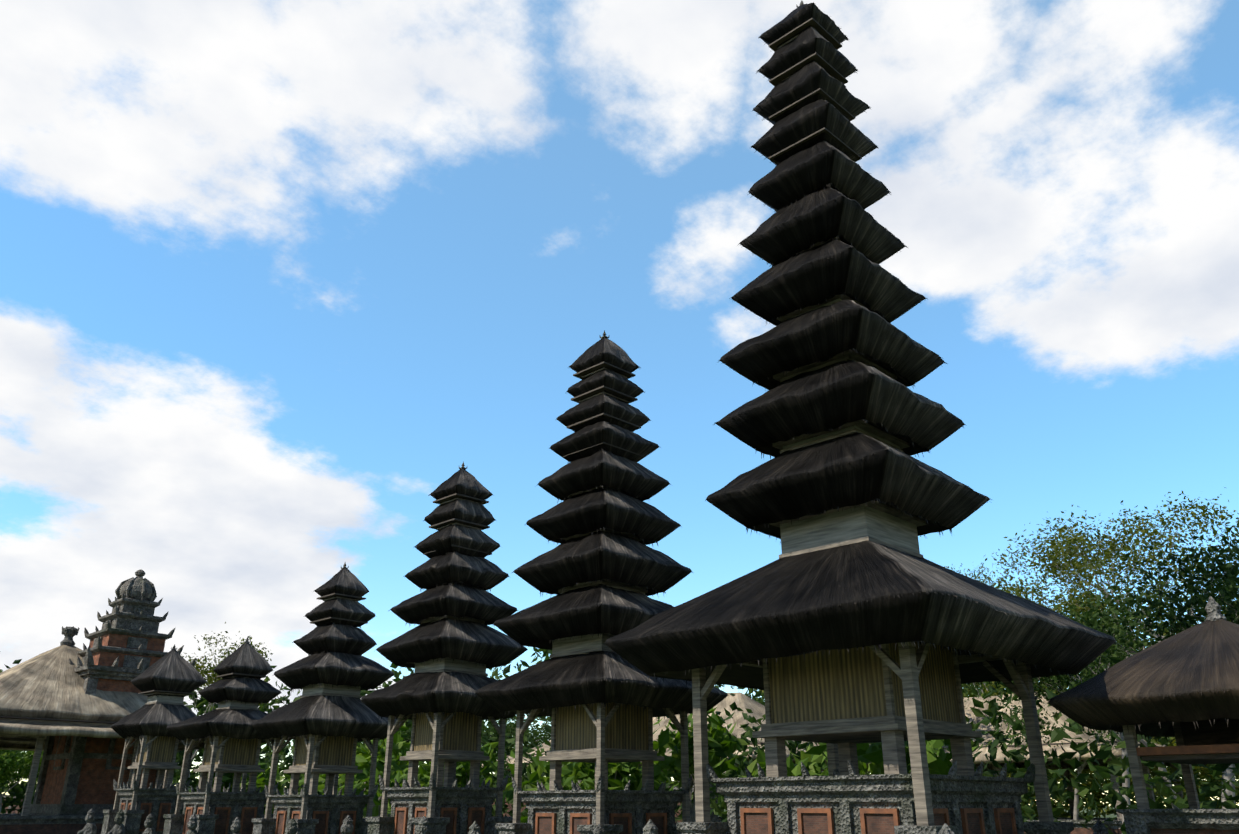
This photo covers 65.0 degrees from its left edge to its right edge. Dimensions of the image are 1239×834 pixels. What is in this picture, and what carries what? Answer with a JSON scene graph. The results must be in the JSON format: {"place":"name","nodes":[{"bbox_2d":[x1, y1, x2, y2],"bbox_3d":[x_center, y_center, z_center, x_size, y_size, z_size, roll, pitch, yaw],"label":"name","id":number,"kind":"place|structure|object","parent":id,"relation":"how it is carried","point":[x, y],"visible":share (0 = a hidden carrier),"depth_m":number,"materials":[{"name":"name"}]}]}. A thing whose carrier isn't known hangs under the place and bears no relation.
{"place":"outdoors","nodes":[
{"label":"outdoors","id":0,"kind":"place"},
{"bbox_2d":[0,0,1238,805],"label":"sky","id":1,"kind":"structure","parent":0,"point":[272,272],"materials":[{"name":"blue"}]},
{"bbox_2d":[719,806,1203,817],"bbox_3d":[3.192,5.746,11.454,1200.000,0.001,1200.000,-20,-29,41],"label":"ground","id":2,"kind":"structure","parent":0,"point":[1108,816],"depth_m":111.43,"materials":[{"name":"green plant"}]},
{"bbox_2d":[0,750,28,776],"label":"tree","id":3,"kind":"object","parent":2,"relation":"on","point":[4,760],"visible":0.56,"depth_m":46.54,"materials":[{"name":"green plant"}]},
{"bbox_2d":[0,750,42,812],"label":"tree","id":4,"kind":"object","parent":2,"relation":"on","point":[22,767],"visible":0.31,"depth_m":48.60,"materials":[{"name":"green plant"}]},
{"bbox_2d":[0,716,223,833],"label":"bale","id":5,"kind":"object","parent":2,"relation":"on","point":[25,733],"visible":0.25,"depth_m":29.09,"materials":[{"name":"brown wood"}]},
{"bbox_2d":[0,626,147,721],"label":"thatched roof","id":6,"kind":"structure","parent":5,"relation":"on","point":[48,684],"depth_m":31.60,"materials":[{"name":"grey wicker"}]},
{"bbox_2d":[29,569,196,814],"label":"brick tower","id":7,"kind":"structure","parent":2,"relation":"on","point":[78,775],"depth_m":32.67,"materials":[{"name":"brick"}]},
{"bbox_2d":[77,644,205,833],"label":"pagoda","id":8,"kind":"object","parent":2,"relation":"on","point":[168,682],"visible":0.77,"depth_m":26.92,"materials":[{"name":"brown wood"}]},
{"bbox_2d":[175,772,247,791],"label":"shrub","id":9,"kind":"object","parent":2,"relation":"on","point":[227,779],"visible":0.1,"depth_m":32.49,"materials":[{"name":"green plant"}]},
{"bbox_2d":[143,637,287,833],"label":"pagoda","id":10,"kind":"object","parent":2,"relation":"on","point":[240,691],"visible":0.94,"depth_m":23.65,"materials":[{"name":"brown wood"}]},
{"bbox_2d":[181,622,277,788],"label":"tree","id":11,"kind":"object","parent":2,"relation":"on","point":[212,677],"visible":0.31,"depth_m":51.38,"materials":[{"name":"green plant"}]},
{"bbox_2d":[232,761,303,813],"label":"shrub","id":12,"kind":"object","parent":2,"relation":"on","point":[262,781],"visible":0.19,"depth_m":32.04,"materials":[{"name":"green plant"}]},
{"bbox_2d":[231,563,403,833],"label":"pagoda","id":13,"kind":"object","parent":2,"relation":"on","point":[328,720],"visible":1,"depth_m":20.85,"materials":[{"name":"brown wood"}]},
{"bbox_2d":[283,773,363,794],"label":"shrub","id":14,"kind":"object","parent":2,"relation":"on","point":[323,776],"visible":0.02,"depth_m":30.74,"materials":[{"name":"green plant"}]},
{"bbox_2d":[0,766,717,822],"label":"compound wall","id":15,"kind":"structure","parent":2,"relation":"on","point":[713,818],"depth_m":28.80,"materials":[{"name":"red brick"}]},
{"bbox_2d":[303,723,425,816],"bbox_3d":[-7.061,10.146,27.358,3.242,3.613,3.621,3,-22,-8],"label":"shrub","id":16,"kind":"object","parent":2,"relation":"on","point":[363,756],"visible":0.44,"depth_m":27.25,"materials":[{"name":"green plant"}]},
{"bbox_2d":[337,737,424,817],"bbox_3d":[-7.041,11.272,29.478,3.664,3.087,3.398,-10,-24,23],"label":"shrub","id":17,"kind":"object","parent":2,"relation":"on","point":[341,780],"visible":0.08,"depth_m":29.23,"materials":[{"name":"green plant"}]},
{"bbox_2d":[358,718,411,773],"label":"tree","id":18,"kind":"object","parent":2,"relation":"on","point":[408,723],"visible":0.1,"depth_m":46.14,"materials":[{"name":"green plant"}]},
{"bbox_2d":[354,760,480,817],"bbox_3d":[-5.469,10.052,25.533,3.693,2.442,3.698,-20,-29,41],"label":"shrub","id":19,"kind":"object","parent":2,"relation":"on","point":[399,775],"visible":0.15,"depth_m":25.20,"materials":[{"name":"green plant"}]},
{"bbox_2d":[341,461,527,833],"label":"pagoda","id":20,"kind":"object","parent":2,"relation":"on","point":[452,647],"visible":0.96,"depth_m":18.15,"materials":[{"name":"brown wood"}]},
{"bbox_2d":[406,738,514,786],"bbox_3d":[-4.041,9.174,24.099,2.707,3.012,2.685,-20,-29,41],"label":"shrub","id":21,"kind":"object","parent":2,"relation":"on","point":[462,772],"visible":0.17,"depth_m":24.20,"materials":[{"name":"green plant"}]},
{"bbox_2d":[481,715,550,777],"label":"tree","id":22,"kind":"object","parent":2,"relation":"on","point":[535,739],"visible":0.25,"depth_m":51.67,"materials":[{"name":"green plant"}]},
{"bbox_2d":[534,716,550,737],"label":"tree","id":23,"kind":"object","parent":2,"relation":"on","point":[548,721],"depth_m":46.51,"materials":[{"name":"green plant"}]},
{"bbox_2d":[489,750,641,822],"bbox_3d":[-1.307,8.791,22.287,3.623,2.756,4.121,-5,-22,12],"label":"shrub","id":24,"kind":"object","parent":2,"relation":"on","point":[533,778],"visible":0.17,"depth_m":22.05,"materials":[{"name":"green plant"}]},
{"bbox_2d":[468,330,727,833],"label":"pagoda","id":25,"kind":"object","parent":2,"relation":"on","point":[602,571],"visible":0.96,"depth_m":15.41,"materials":[{"name":"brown wood"}]},
{"bbox_2d":[536,720,673,790],"bbox_3d":[-0.182,7.965,21.166,2.966,3.087,3.397,-5,-22,13],"label":"shrub","id":26,"kind":"object","parent":2,"relation":"on","point":[618,778],"visible":0.33,"depth_m":20.85,"materials":[{"name":"green plant"}]},
{"bbox_2d":[0,630,1238,816],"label":"tree belt","id":27,"kind":"object","parent":2,"relation":"on","point":[10,800],"visible":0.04,"depth_m":65.55,"materials":[{"name":"green plant"}]},
{"bbox_2d":[481,692,870,821],"bbox_3d":[2.012,12.134,33.759,13.000,4.624,7.220,-20,-29,41],"label":"bale back","id":28,"kind":"object","parent":2,"relation":"on","point":[742,701],"visible":0.06,"depth_m":31.90,"materials":[{"name":"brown wood"}]},
{"bbox_2d":[653,707,748,821],"bbox_3d":[1.481,7.717,20.605,2.974,3.122,2.366,-20,-29,41],"label":"shrub","id":29,"kind":"object","parent":2,"relation":"on","point":[721,746],"visible":0.52,"depth_m":20.42,"materials":[{"name":"green plant"}]},
{"bbox_2d":[172,657,1238,833],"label":"shrubs","id":30,"kind":"object","parent":2,"relation":"on","point":[1116,765],"visible":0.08,"depth_m":18.64,"materials":[{"name":"green plant"}]},
{"bbox_2d":[748,689,822,771],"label":"tree","id":31,"kind":"object","parent":2,"relation":"on","point":[763,700],"visible":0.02,"depth_m":47.73,"materials":[{"name":"green plant"}]},
{"bbox_2d":[742,745,883,777],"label":"shrub","id":32,"kind":"object","parent":2,"relation":"on","point":[815,764],"visible":0.17,"depth_m":19.01,"materials":[{"name":"green plant"}]},
{"bbox_2d":[603,0,1119,833],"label":"pagoda","id":33,"kind":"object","parent":2,"relation":"on","point":[845,622],"visible":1,"depth_m":12.33,"materials":[{"name":"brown wood"}]},
{"bbox_2d":[804,739,976,774],"bbox_3d":[5.053,6.282,17.537,3.683,3.534,3.849,-20,-29,41],"label":"shrub","id":34,"kind":"object","parent":2,"relation":"on","point":[941,764],"visible":0.17,"depth_m":17.01,"materials":[{"name":"green plant"}]},
{"bbox_2d":[961,683,982,708],"bbox_3d":[8.864,10.479,31.433,6.855,6.021,4.869,-20,-29,41],"label":"tree","id":35,"kind":"object","parent":2,"relation":"on","point":[976,687],"depth_m":31.22,"materials":[{"name":"green plant"}]},
{"bbox_2d":[756,554,1238,817],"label":"tree belt","id":36,"kind":"object","parent":2,"relation":"on","point":[1098,796],"depth_m":34.92,"materials":[{"name":"green plant"}]},
{"bbox_2d":[944,563,1051,696],"bbox_3d":[14.517,10.969,38.758,5.920,10.515,7.855,-20,-29,41],"label":"tree","id":37,"kind":"object","parent":2,"relation":"on","point":[985,577],"depth_m":39.59,"materials":[{"name":"green plant"}]},
{"bbox_2d":[793,692,1205,833],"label":"bale back","id":38,"kind":"object","parent":2,"relation":"on","point":[1114,825],"visible":0.06,"depth_m":29.68,"materials":[{"name":"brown wood"}]},
{"bbox_2d":[987,617,1149,819],"bbox_3d":[13.214,8.472,27.083,6.104,6.507,4.456,-5,-22,13],"label":"tree","id":39,"kind":"object","parent":2,"relation":"on","point":[1076,797],"visible":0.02,"depth_m":26.77,"materials":[{"name":"green plant"}]},
{"bbox_2d":[965,561,1216,808],"bbox_3d":[9.329,5.940,19.492,5.149,5.617,4.399,1,-22,-2],"label":"tree","id":40,"kind":"object","parent":2,"relation":"on","point":[1097,666],"visible":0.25,"depth_m":19.72,"materials":[{"name":"green plant"}]},
{"bbox_2d":[974,523,1238,823],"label":"tree","id":41,"kind":"object","parent":2,"relation":"on","point":[1049,556],"visible":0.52,"depth_m":24.31,"materials":[{"name":"green plant"}]},
{"bbox_2d":[995,487,1238,808],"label":"tree","id":42,"kind":"object","parent":2,"relation":"on","point":[1229,774],"visible":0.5,"depth_m":29.51,"materials":[{"name":"green plant"}]},
{"bbox_2d":[1045,596,1238,833],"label":"pavilion","id":43,"kind":"structure","parent":2,"relation":"on","point":[1182,687],"depth_m":11.10,"materials":[{"name":"brown wood"}]},
{"bbox_2d":[1048,514,1238,675],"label":"tree","id":44,"kind":"object","parent":2,"relation":"on","point":[1228,592],"visible":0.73,"depth_m":16.05,"materials":[{"name":"green plant"}]}
]}

